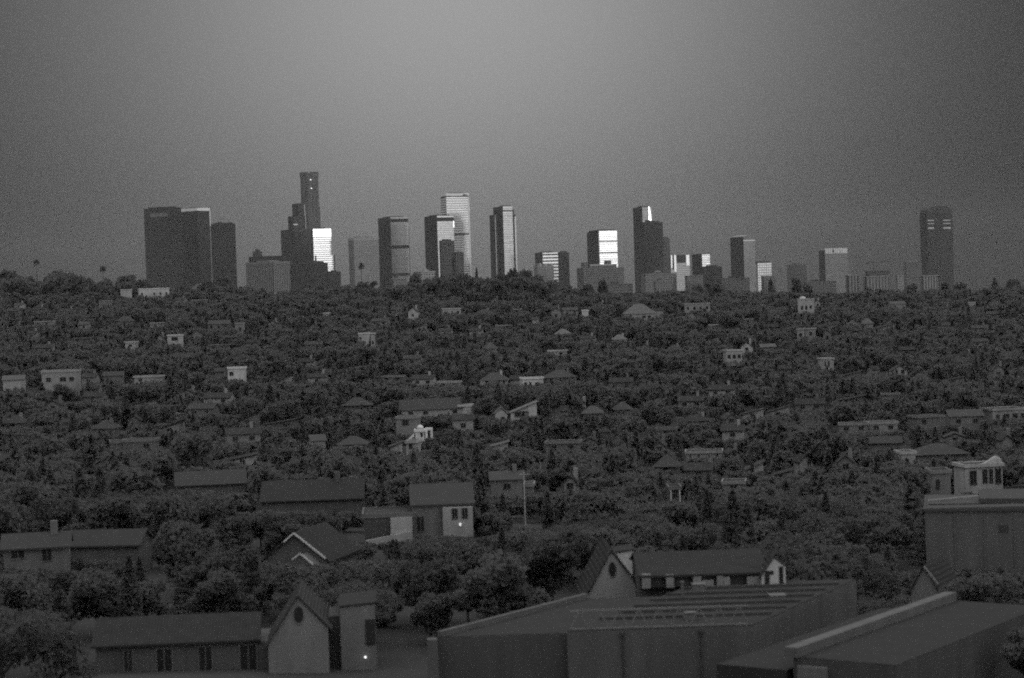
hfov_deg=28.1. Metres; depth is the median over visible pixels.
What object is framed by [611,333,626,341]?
house
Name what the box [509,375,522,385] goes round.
house
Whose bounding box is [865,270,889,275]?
block
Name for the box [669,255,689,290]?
striped block
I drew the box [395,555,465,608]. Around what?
broadleaf tree
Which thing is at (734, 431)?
house
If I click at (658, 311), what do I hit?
house
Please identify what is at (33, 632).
spreading tree
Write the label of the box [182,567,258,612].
broadleaf tree
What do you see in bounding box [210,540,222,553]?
broadleaf tree
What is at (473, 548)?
broadleaf tree
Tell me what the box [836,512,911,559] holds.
broadleaf tree
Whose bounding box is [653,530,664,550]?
cypress tree
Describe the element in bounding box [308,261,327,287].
office block
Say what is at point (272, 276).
office block
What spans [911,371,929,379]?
house
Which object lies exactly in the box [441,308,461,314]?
house
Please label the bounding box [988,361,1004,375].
house
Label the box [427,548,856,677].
flat roofed building
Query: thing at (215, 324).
house
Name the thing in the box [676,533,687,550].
cypress tree
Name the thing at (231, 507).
conifer tree
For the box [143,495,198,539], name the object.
broadleaf tree
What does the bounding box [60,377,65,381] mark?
window
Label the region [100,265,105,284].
palm tree
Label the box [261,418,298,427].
house
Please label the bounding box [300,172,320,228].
round tower
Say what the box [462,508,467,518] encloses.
window
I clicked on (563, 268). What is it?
office tower
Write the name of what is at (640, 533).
broadleaf tree
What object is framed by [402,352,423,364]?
house
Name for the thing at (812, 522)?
broadleaf tree
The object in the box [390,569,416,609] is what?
broadleaf tree
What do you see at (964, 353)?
house
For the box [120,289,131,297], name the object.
house
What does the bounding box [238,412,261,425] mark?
house
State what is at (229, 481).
house
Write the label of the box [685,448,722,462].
house
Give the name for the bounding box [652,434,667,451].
house
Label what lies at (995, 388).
house
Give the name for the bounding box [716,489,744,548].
conifer tree
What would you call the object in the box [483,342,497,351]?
house
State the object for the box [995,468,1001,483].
window
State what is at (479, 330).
house
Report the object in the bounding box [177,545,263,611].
broadleaf tree
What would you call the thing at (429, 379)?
house
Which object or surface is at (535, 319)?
house
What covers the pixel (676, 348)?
house
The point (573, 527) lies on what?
spreading tree
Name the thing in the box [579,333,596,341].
house
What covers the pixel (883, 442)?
house
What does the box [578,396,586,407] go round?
house
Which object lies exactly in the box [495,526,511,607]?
cypress tree
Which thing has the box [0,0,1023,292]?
sky
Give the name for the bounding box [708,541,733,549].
broadleaf tree
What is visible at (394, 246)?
banded tower
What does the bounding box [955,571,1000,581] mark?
broadleaf tree
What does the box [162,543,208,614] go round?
conifer tree
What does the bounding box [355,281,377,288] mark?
broadleaf tree
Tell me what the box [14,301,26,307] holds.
house
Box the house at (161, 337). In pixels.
[157,332,165,339]
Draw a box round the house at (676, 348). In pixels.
[666,343,681,351]
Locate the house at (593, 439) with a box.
[583,431,598,445]
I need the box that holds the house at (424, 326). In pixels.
[413,324,426,329]
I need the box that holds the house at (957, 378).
[941,376,964,380]
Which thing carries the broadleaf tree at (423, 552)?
on the ground
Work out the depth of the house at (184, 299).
1187.84 m
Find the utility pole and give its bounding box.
[518,471,528,526]
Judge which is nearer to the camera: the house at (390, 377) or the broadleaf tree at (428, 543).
the broadleaf tree at (428, 543)
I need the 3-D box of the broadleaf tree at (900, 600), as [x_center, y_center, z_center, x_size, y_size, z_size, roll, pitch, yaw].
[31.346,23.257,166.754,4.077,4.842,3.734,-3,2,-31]
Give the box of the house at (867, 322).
[861,318,873,327]
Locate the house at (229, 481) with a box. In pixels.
[174,469,247,493]
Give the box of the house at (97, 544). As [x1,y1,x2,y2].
[70,528,155,571]
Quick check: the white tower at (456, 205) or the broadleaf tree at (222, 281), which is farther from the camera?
the white tower at (456, 205)
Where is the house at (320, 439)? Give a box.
[307,434,326,446]
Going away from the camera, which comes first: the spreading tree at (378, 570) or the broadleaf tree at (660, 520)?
the spreading tree at (378, 570)
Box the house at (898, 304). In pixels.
[885,301,906,308]
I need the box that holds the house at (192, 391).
[180,385,198,396]
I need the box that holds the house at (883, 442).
[869,436,902,449]
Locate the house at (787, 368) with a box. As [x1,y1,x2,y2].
[777,362,791,373]
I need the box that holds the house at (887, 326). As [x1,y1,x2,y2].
[873,323,895,329]
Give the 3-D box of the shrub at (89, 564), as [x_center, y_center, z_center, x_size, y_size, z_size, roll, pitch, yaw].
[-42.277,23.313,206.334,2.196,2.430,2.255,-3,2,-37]
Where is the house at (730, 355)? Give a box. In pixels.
[722,349,742,362]
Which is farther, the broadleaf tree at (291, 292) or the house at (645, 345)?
the broadleaf tree at (291, 292)
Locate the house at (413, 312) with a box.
[408,305,419,319]
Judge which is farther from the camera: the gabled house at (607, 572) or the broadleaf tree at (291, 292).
the broadleaf tree at (291, 292)
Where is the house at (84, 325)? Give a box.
[78,321,91,329]
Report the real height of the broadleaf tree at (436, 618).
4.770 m
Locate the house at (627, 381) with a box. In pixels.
[608,374,634,387]
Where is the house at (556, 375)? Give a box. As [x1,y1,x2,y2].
[543,368,577,383]
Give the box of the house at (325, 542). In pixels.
[261,521,360,566]
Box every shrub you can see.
[38,568,54,574]
[45,569,68,598]
[70,556,86,570]
[75,390,81,400]
[83,558,100,570]
[94,558,125,583]
[152,544,164,565]
[160,563,180,581]
[258,536,280,554]
[260,560,283,571]
[350,511,363,526]
[354,540,375,548]
[355,541,377,564]
[375,601,403,627]
[376,542,384,548]
[381,541,408,555]
[397,433,404,439]
[398,540,411,549]
[400,541,414,567]
[403,434,409,444]
[581,442,590,451]
[797,470,804,476]
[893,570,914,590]
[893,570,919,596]
[962,426,973,438]
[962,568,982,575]
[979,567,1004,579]
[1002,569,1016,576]
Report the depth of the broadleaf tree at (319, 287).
1278.44 m
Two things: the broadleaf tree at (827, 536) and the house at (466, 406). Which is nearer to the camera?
the broadleaf tree at (827, 536)
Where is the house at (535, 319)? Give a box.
[531,317,539,323]
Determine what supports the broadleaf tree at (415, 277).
on the ground
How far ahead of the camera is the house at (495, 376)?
638.93 m
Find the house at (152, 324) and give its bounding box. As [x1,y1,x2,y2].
[149,322,164,326]
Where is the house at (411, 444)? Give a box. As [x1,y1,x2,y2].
[404,438,421,454]
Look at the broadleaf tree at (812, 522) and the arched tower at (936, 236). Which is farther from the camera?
the arched tower at (936, 236)
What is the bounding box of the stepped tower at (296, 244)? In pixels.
[281,203,311,289]
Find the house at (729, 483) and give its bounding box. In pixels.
[721,478,746,490]
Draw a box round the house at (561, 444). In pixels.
[544,439,582,456]
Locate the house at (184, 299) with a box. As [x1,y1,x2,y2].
[175,296,187,301]
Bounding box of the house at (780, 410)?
[766,404,790,414]
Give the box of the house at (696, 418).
[679,412,711,423]
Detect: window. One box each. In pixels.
[10,547,24,559]
[42,549,51,560]
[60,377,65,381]
[123,649,133,671]
[155,647,172,670]
[198,646,212,669]
[239,644,257,669]
[402,419,408,425]
[416,516,424,531]
[451,508,457,518]
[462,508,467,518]
[503,483,510,489]
[514,411,528,417]
[566,483,573,488]
[673,490,677,497]
[750,461,753,472]
[779,566,782,582]
[842,463,848,469]
[936,479,939,489]
[969,470,976,484]
[982,469,987,483]
[989,469,992,482]
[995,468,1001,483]
[1012,413,1017,418]
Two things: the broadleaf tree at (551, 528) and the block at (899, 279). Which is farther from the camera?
the block at (899, 279)
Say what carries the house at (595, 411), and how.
on the ground
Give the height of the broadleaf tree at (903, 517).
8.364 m
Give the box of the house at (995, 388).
[986,382,1001,396]
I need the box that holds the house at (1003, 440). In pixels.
[994,428,1013,448]
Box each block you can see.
[245,260,290,294]
[249,249,282,261]
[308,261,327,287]
[326,270,340,287]
[390,276,406,286]
[414,269,435,281]
[439,239,454,275]
[454,251,463,273]
[534,263,553,282]
[577,260,623,292]
[606,282,632,293]
[641,270,676,292]
[653,278,671,292]
[663,237,669,272]
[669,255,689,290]
[685,275,702,290]
[702,265,722,290]
[722,276,749,291]
[755,261,771,292]
[760,276,774,292]
[787,263,806,291]
[804,279,836,293]
[845,275,859,292]
[863,274,889,290]
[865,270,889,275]
[895,274,904,290]
[904,260,921,290]
[920,275,938,290]
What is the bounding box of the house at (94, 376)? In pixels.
[81,369,100,387]
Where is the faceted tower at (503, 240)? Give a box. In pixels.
[489,205,517,277]
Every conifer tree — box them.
[28,584,97,677]
[130,556,148,585]
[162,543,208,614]
[213,514,238,551]
[225,500,242,550]
[233,543,276,612]
[330,561,346,606]
[382,539,404,586]
[475,585,500,619]
[568,508,579,525]
[607,536,613,546]
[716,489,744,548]
[732,502,755,548]
[739,523,760,547]
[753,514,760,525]
[766,279,773,291]
[868,545,908,602]
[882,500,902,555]
[900,523,919,559]
[905,500,925,564]
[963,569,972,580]
[991,277,997,288]
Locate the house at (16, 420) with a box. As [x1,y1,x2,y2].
[1,413,26,427]
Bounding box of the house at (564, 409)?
[560,405,568,414]
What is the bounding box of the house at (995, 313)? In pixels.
[986,309,998,317]
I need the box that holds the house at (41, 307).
[28,305,47,310]
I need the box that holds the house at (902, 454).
[893,449,916,463]
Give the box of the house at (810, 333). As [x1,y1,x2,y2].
[804,328,815,340]
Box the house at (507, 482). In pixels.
[488,464,523,494]
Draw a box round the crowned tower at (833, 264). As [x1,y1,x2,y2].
[819,248,847,292]
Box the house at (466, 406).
[457,403,473,413]
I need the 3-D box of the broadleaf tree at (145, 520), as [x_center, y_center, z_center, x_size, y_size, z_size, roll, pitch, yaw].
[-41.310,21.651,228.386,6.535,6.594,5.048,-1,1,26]
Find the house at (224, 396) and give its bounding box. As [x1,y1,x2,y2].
[202,388,236,402]
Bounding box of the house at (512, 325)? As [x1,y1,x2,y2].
[495,324,513,327]
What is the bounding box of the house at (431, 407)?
[397,397,463,416]
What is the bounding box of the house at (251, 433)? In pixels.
[224,422,261,443]
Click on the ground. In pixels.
(402, 646)
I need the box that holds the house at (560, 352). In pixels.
[547,349,567,355]
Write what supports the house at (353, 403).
on the ground
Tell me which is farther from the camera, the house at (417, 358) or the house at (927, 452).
the house at (417, 358)
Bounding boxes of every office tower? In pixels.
[144,206,183,287]
[181,207,211,288]
[211,222,236,287]
[311,227,334,271]
[348,236,379,288]
[535,251,558,284]
[558,251,569,285]
[587,229,617,266]
[633,206,651,293]
[642,220,663,273]
[692,253,709,274]
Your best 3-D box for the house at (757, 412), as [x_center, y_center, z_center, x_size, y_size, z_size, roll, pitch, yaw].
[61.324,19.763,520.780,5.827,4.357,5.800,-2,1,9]
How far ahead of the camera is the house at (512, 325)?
974.02 m
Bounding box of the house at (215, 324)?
[207,320,232,330]
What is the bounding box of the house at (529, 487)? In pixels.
[523,480,534,494]
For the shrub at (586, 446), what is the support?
on the ground
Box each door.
[365,521,388,539]
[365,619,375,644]
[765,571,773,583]
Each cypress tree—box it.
[117,554,143,616]
[389,539,402,595]
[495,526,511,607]
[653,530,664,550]
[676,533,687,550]
[697,489,716,528]
[776,510,788,533]
[819,491,833,517]
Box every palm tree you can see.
[33,259,39,268]
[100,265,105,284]
[358,263,363,286]
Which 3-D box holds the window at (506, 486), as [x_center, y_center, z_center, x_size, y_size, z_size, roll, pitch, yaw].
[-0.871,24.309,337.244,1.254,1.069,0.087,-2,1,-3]
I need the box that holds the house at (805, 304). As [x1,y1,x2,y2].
[797,296,814,312]
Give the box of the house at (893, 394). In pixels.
[880,392,900,398]
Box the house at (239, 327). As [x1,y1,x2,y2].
[234,322,244,333]
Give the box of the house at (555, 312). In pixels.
[550,305,561,318]
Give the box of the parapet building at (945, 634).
[717,591,1023,677]
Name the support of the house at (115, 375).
on the ground
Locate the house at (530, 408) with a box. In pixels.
[508,400,537,426]
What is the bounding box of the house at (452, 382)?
[436,380,461,386]
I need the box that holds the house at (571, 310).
[561,307,578,318]
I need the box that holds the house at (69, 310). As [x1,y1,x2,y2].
[57,306,76,313]
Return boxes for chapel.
[409,425,432,441]
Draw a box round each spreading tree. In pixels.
[0,605,74,677]
[129,488,203,523]
[309,578,398,623]
[345,558,410,589]
[401,536,474,560]
[545,522,612,578]
[576,511,656,530]
[677,522,723,539]
[785,496,858,518]
[857,554,896,598]
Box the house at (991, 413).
[979,406,1023,423]
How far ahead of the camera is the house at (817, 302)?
1135.99 m
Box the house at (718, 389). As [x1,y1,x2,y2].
[708,380,736,395]
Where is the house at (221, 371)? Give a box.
[213,367,227,376]
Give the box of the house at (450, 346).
[444,342,456,350]
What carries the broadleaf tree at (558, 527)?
on the ground
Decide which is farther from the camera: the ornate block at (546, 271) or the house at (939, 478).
the ornate block at (546, 271)
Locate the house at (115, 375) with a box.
[103,371,124,383]
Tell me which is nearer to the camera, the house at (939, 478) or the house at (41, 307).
the house at (939, 478)
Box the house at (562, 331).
[555,329,569,335]
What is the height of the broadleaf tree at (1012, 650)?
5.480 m
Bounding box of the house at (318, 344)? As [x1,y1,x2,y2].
[303,338,324,347]
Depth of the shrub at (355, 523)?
276.38 m
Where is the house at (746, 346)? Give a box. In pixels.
[740,338,753,354]
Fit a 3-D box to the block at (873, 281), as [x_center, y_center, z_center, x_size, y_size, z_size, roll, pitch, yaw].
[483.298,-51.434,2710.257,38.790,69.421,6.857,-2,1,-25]
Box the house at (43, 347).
[31,341,55,351]
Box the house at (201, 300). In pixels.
[190,299,207,302]
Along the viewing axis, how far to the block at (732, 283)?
3211.13 m
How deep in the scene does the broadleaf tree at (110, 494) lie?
238.88 m
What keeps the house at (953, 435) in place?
on the ground
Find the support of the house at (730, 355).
on the ground
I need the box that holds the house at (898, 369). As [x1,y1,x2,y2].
[888,365,907,374]
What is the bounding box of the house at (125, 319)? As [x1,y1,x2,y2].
[117,315,134,325]
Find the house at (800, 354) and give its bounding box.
[795,350,808,359]
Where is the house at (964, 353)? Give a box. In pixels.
[958,349,972,356]
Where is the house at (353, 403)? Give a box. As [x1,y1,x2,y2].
[341,397,371,409]
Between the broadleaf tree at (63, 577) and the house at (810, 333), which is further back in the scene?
the house at (810, 333)
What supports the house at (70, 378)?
on the ground
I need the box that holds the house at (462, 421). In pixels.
[451,409,474,432]
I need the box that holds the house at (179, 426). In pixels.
[158,420,186,431]
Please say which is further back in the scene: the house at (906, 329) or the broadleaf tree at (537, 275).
the broadleaf tree at (537, 275)
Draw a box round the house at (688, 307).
[683,303,710,312]
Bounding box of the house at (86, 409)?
[74,406,91,412]
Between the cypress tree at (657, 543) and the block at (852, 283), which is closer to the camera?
the cypress tree at (657, 543)
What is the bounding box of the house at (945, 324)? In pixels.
[940,322,950,327]
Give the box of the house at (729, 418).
[720,412,738,423]
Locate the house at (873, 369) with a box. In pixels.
[865,365,880,373]
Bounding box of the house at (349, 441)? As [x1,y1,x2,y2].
[337,436,368,447]
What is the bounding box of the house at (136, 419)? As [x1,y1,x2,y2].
[126,414,142,425]
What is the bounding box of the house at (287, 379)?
[276,375,292,383]
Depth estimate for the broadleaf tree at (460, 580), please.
174.69 m
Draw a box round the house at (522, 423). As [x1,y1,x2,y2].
[515,413,530,431]
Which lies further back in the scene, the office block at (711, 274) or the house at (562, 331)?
the office block at (711, 274)
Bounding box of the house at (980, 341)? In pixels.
[968,338,989,346]
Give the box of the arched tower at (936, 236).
[920,206,953,289]
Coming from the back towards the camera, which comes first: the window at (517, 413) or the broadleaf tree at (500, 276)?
the broadleaf tree at (500, 276)
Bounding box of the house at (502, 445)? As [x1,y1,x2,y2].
[490,440,509,450]
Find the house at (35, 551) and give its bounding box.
[0,520,73,574]
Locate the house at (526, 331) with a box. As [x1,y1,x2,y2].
[518,326,530,334]
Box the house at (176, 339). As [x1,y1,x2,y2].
[167,334,183,347]
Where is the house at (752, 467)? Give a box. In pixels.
[744,459,765,472]
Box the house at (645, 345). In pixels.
[642,341,649,347]
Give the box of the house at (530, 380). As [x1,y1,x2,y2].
[519,376,543,385]
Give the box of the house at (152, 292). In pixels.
[137,288,168,296]
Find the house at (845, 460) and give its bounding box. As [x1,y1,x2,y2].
[835,448,854,472]
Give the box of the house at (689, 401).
[677,391,704,407]
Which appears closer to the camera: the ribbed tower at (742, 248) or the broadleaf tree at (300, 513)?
the broadleaf tree at (300, 513)
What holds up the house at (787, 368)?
on the ground
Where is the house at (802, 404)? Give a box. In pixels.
[794,394,824,411]
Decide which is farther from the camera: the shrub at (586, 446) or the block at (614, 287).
the block at (614, 287)
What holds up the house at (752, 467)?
on the ground
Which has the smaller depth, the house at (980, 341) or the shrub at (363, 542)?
the shrub at (363, 542)
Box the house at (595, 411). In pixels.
[581,406,603,422]
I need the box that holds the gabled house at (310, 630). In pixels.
[91,579,376,672]
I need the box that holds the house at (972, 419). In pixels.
[943,409,984,435]
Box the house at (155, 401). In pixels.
[132,399,159,405]
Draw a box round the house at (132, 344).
[124,341,138,349]
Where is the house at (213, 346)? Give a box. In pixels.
[208,344,231,348]
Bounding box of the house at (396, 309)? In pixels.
[390,305,401,313]
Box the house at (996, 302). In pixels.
[990,300,1001,304]
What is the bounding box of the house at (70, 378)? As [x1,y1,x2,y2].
[41,369,81,394]
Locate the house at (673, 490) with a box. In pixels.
[666,483,681,501]
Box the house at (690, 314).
[685,312,695,318]
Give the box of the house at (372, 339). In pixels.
[370,333,375,346]
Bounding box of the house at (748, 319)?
[743,318,753,321]
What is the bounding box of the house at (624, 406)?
[612,401,632,414]
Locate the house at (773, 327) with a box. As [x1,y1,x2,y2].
[763,321,778,330]
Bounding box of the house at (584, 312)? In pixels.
[581,309,588,317]
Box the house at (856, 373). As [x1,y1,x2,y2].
[842,370,861,376]
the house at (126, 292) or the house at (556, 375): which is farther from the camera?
the house at (126, 292)
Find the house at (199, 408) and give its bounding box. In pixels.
[186,399,220,414]
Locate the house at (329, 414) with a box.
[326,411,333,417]
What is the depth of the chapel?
465.23 m
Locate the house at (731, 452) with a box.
[723,443,740,461]
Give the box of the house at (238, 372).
[227,366,246,381]
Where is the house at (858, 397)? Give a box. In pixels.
[838,394,864,401]
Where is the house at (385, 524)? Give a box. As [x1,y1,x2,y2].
[362,506,413,546]
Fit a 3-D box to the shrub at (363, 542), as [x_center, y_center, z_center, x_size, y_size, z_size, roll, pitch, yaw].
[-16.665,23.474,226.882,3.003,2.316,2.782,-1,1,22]
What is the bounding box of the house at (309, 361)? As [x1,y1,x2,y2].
[296,355,317,365]
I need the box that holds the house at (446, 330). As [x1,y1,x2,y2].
[438,325,453,333]
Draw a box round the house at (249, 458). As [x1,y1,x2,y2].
[221,452,258,464]
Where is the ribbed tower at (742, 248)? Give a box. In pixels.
[730,235,755,291]
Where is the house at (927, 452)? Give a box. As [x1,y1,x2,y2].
[912,440,971,460]
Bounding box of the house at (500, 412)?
[493,406,508,433]
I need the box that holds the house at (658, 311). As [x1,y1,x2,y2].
[652,308,663,316]
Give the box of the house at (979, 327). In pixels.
[970,323,988,330]
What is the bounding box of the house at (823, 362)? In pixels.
[817,357,834,369]
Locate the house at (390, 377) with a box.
[381,375,405,381]
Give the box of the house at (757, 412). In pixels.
[741,407,764,421]
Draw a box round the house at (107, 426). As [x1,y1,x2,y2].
[90,418,122,436]
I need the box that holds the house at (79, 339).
[73,337,94,341]
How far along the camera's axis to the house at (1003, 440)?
431.37 m
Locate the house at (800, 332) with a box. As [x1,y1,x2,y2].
[796,328,804,338]
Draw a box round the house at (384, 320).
[370,316,390,324]
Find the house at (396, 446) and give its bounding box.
[388,440,403,451]
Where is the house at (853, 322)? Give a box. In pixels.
[845,320,860,326]
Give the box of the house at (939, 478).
[924,467,951,494]
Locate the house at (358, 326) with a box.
[354,323,363,328]
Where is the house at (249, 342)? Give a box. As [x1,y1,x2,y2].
[245,336,258,346]
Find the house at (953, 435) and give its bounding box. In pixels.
[942,427,966,439]
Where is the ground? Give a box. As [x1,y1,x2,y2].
[0,300,1019,677]
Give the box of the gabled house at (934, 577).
[908,556,957,600]
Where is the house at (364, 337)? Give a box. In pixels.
[358,332,369,344]
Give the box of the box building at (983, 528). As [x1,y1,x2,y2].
[923,489,1023,574]
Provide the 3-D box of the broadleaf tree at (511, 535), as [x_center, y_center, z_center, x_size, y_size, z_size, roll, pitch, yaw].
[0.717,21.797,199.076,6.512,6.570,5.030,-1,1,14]
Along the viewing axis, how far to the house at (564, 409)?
523.08 m
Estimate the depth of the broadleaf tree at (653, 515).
240.71 m
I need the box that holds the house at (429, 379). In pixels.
[411,371,436,385]
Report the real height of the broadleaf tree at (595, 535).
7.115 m
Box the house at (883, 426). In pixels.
[865,420,898,434]
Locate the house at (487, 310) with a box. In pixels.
[475,308,492,313]
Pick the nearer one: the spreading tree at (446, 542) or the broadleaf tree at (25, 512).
the spreading tree at (446, 542)
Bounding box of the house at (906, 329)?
[901,327,910,332]
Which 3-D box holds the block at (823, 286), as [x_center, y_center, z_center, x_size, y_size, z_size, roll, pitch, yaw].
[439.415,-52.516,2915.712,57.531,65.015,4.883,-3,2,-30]
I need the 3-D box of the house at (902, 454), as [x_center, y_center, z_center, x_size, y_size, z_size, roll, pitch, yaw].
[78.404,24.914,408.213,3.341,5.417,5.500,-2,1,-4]
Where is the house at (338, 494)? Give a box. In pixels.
[259,471,366,522]
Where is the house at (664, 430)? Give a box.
[655,426,678,435]
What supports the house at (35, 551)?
on the ground
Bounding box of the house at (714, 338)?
[705,336,718,342]
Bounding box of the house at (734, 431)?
[720,419,744,441]
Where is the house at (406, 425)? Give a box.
[395,415,421,443]
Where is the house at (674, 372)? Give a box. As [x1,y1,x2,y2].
[660,369,681,375]
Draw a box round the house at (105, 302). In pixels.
[98,300,112,305]
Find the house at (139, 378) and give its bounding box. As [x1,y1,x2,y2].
[133,375,164,383]
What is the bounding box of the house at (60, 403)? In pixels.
[45,395,68,412]
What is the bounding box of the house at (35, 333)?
[26,328,39,337]
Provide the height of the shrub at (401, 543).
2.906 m
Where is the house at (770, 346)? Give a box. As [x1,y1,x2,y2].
[757,343,776,350]
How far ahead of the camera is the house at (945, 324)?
951.42 m
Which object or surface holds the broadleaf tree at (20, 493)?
on the ground
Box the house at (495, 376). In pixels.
[479,371,509,384]
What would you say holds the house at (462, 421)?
on the ground
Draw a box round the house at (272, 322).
[269,318,278,324]
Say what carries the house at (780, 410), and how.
on the ground
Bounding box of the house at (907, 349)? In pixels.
[898,343,915,353]
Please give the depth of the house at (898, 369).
689.67 m
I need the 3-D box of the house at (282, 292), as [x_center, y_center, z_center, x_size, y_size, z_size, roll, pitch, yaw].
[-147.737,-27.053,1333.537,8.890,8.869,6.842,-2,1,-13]
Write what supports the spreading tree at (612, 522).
on the ground
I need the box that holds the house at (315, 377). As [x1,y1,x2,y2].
[306,370,330,382]
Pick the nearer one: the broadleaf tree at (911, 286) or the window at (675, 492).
the window at (675, 492)
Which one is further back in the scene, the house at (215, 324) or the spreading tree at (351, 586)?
the house at (215, 324)
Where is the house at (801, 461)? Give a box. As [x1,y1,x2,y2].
[792,453,813,475]
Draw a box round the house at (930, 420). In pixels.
[906,414,945,427]
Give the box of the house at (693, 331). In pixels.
[688,329,698,333]
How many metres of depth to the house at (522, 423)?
491.14 m
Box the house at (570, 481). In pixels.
[562,468,578,491]
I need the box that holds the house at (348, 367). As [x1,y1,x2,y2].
[337,365,352,369]
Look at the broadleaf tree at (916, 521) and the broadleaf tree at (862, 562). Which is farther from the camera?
the broadleaf tree at (916, 521)
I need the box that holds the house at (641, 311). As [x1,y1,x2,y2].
[622,304,655,319]
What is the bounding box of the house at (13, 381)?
[1,375,26,390]
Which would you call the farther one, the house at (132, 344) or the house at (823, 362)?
the house at (132, 344)
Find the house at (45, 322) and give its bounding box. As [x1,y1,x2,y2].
[33,320,55,324]
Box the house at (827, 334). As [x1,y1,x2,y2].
[823,327,831,342]
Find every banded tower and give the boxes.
[378,216,410,287]
[424,214,453,276]
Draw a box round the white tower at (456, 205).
[440,193,471,277]
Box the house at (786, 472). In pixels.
[773,467,793,477]
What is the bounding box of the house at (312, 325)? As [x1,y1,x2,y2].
[308,321,318,328]
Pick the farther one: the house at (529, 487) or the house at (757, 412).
the house at (757, 412)
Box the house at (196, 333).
[192,330,202,338]
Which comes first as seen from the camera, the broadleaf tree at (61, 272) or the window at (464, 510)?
the window at (464, 510)
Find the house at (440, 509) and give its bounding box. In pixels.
[409,482,474,536]
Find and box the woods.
[0,272,1023,549]
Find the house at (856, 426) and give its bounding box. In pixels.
[838,421,868,433]
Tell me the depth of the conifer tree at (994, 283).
1312.29 m
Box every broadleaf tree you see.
[0,268,20,279]
[0,479,43,529]
[0,492,21,539]
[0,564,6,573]
[0,569,52,599]
[0,572,52,618]
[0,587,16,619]
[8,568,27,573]
[14,503,31,532]
[29,496,79,531]
[42,270,68,280]
[56,570,73,594]
[60,522,89,530]
[64,566,124,621]
[84,495,142,529]
[85,277,93,283]
[88,490,128,528]
[114,275,136,286]
[134,504,160,533]
[134,578,169,615]
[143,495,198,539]
[151,520,216,593]
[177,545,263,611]
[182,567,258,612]
[193,493,237,540]
[197,280,212,290]
[208,515,254,549]
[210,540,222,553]
[214,276,231,286]
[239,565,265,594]
[248,511,275,545]
[251,562,308,600]
[258,512,301,544]
[269,563,342,610]
[279,510,304,527]
[281,523,313,535]
[287,289,299,294]
[300,510,321,526]
[306,512,342,531]
[310,284,324,290]
[327,561,375,584]
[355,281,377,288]
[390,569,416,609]
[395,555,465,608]
[408,591,455,642]
[409,273,421,282]
[411,545,462,566]
[417,539,449,552]
[446,548,551,616]
[450,541,493,574]
[450,574,469,622]
[454,535,491,558]
[462,274,470,289]
[481,511,514,534]
[489,528,536,589]
[495,526,527,541]
[496,273,506,280]
[505,267,517,289]
[505,529,592,595]
[521,268,532,278]
[521,529,580,601]
[534,274,546,285]
[540,526,559,531]
[553,523,580,529]
[569,491,630,523]
[574,526,635,569]
[583,284,595,292]
[597,278,607,293]
[611,543,662,551]
[615,519,662,550]
[640,513,660,520]
[645,517,675,527]
[654,521,684,540]
[662,525,720,550]
[691,284,704,293]
[703,282,723,294]
[705,501,754,538]
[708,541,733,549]
[739,519,786,544]
[739,546,804,569]
[741,529,814,558]
[776,495,833,533]
[785,551,852,580]
[789,512,837,538]
[791,277,802,292]
[794,540,871,596]
[795,527,847,548]
[800,511,841,525]
[802,285,813,292]
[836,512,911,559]
[857,502,916,546]
[857,599,886,615]
[870,552,898,592]
[875,593,916,608]
[903,283,917,290]
[914,518,925,539]
[938,574,1021,603]
[940,281,948,289]
[953,282,966,289]
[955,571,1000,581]
[995,568,1023,603]
[999,626,1023,674]
[1005,279,1021,288]
[1006,571,1023,604]
[1017,588,1023,604]
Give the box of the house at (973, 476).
[952,456,1004,494]
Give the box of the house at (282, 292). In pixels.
[278,290,290,294]
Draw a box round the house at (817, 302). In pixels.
[814,298,820,306]
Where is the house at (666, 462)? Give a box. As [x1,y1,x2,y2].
[652,453,681,473]
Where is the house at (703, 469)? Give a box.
[683,457,714,478]
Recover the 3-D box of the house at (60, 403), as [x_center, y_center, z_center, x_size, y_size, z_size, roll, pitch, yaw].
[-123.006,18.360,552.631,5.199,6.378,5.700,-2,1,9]
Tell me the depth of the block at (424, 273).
2703.65 m
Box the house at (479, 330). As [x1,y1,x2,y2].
[469,325,483,334]
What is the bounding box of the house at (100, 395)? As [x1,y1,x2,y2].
[82,388,109,402]
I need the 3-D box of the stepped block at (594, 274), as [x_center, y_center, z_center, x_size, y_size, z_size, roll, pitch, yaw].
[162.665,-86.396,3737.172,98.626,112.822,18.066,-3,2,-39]
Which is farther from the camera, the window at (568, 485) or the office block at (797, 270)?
the office block at (797, 270)
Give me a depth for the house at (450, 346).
783.02 m
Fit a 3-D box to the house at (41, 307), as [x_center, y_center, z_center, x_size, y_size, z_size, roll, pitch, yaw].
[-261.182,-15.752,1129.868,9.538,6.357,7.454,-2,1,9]
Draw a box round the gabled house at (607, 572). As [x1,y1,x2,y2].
[575,536,635,598]
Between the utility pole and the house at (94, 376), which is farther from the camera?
the house at (94, 376)
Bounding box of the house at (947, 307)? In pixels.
[939,304,949,311]
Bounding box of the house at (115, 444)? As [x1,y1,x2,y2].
[109,439,122,451]
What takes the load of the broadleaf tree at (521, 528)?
on the ground
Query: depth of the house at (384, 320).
974.73 m
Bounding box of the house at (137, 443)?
[121,437,160,449]

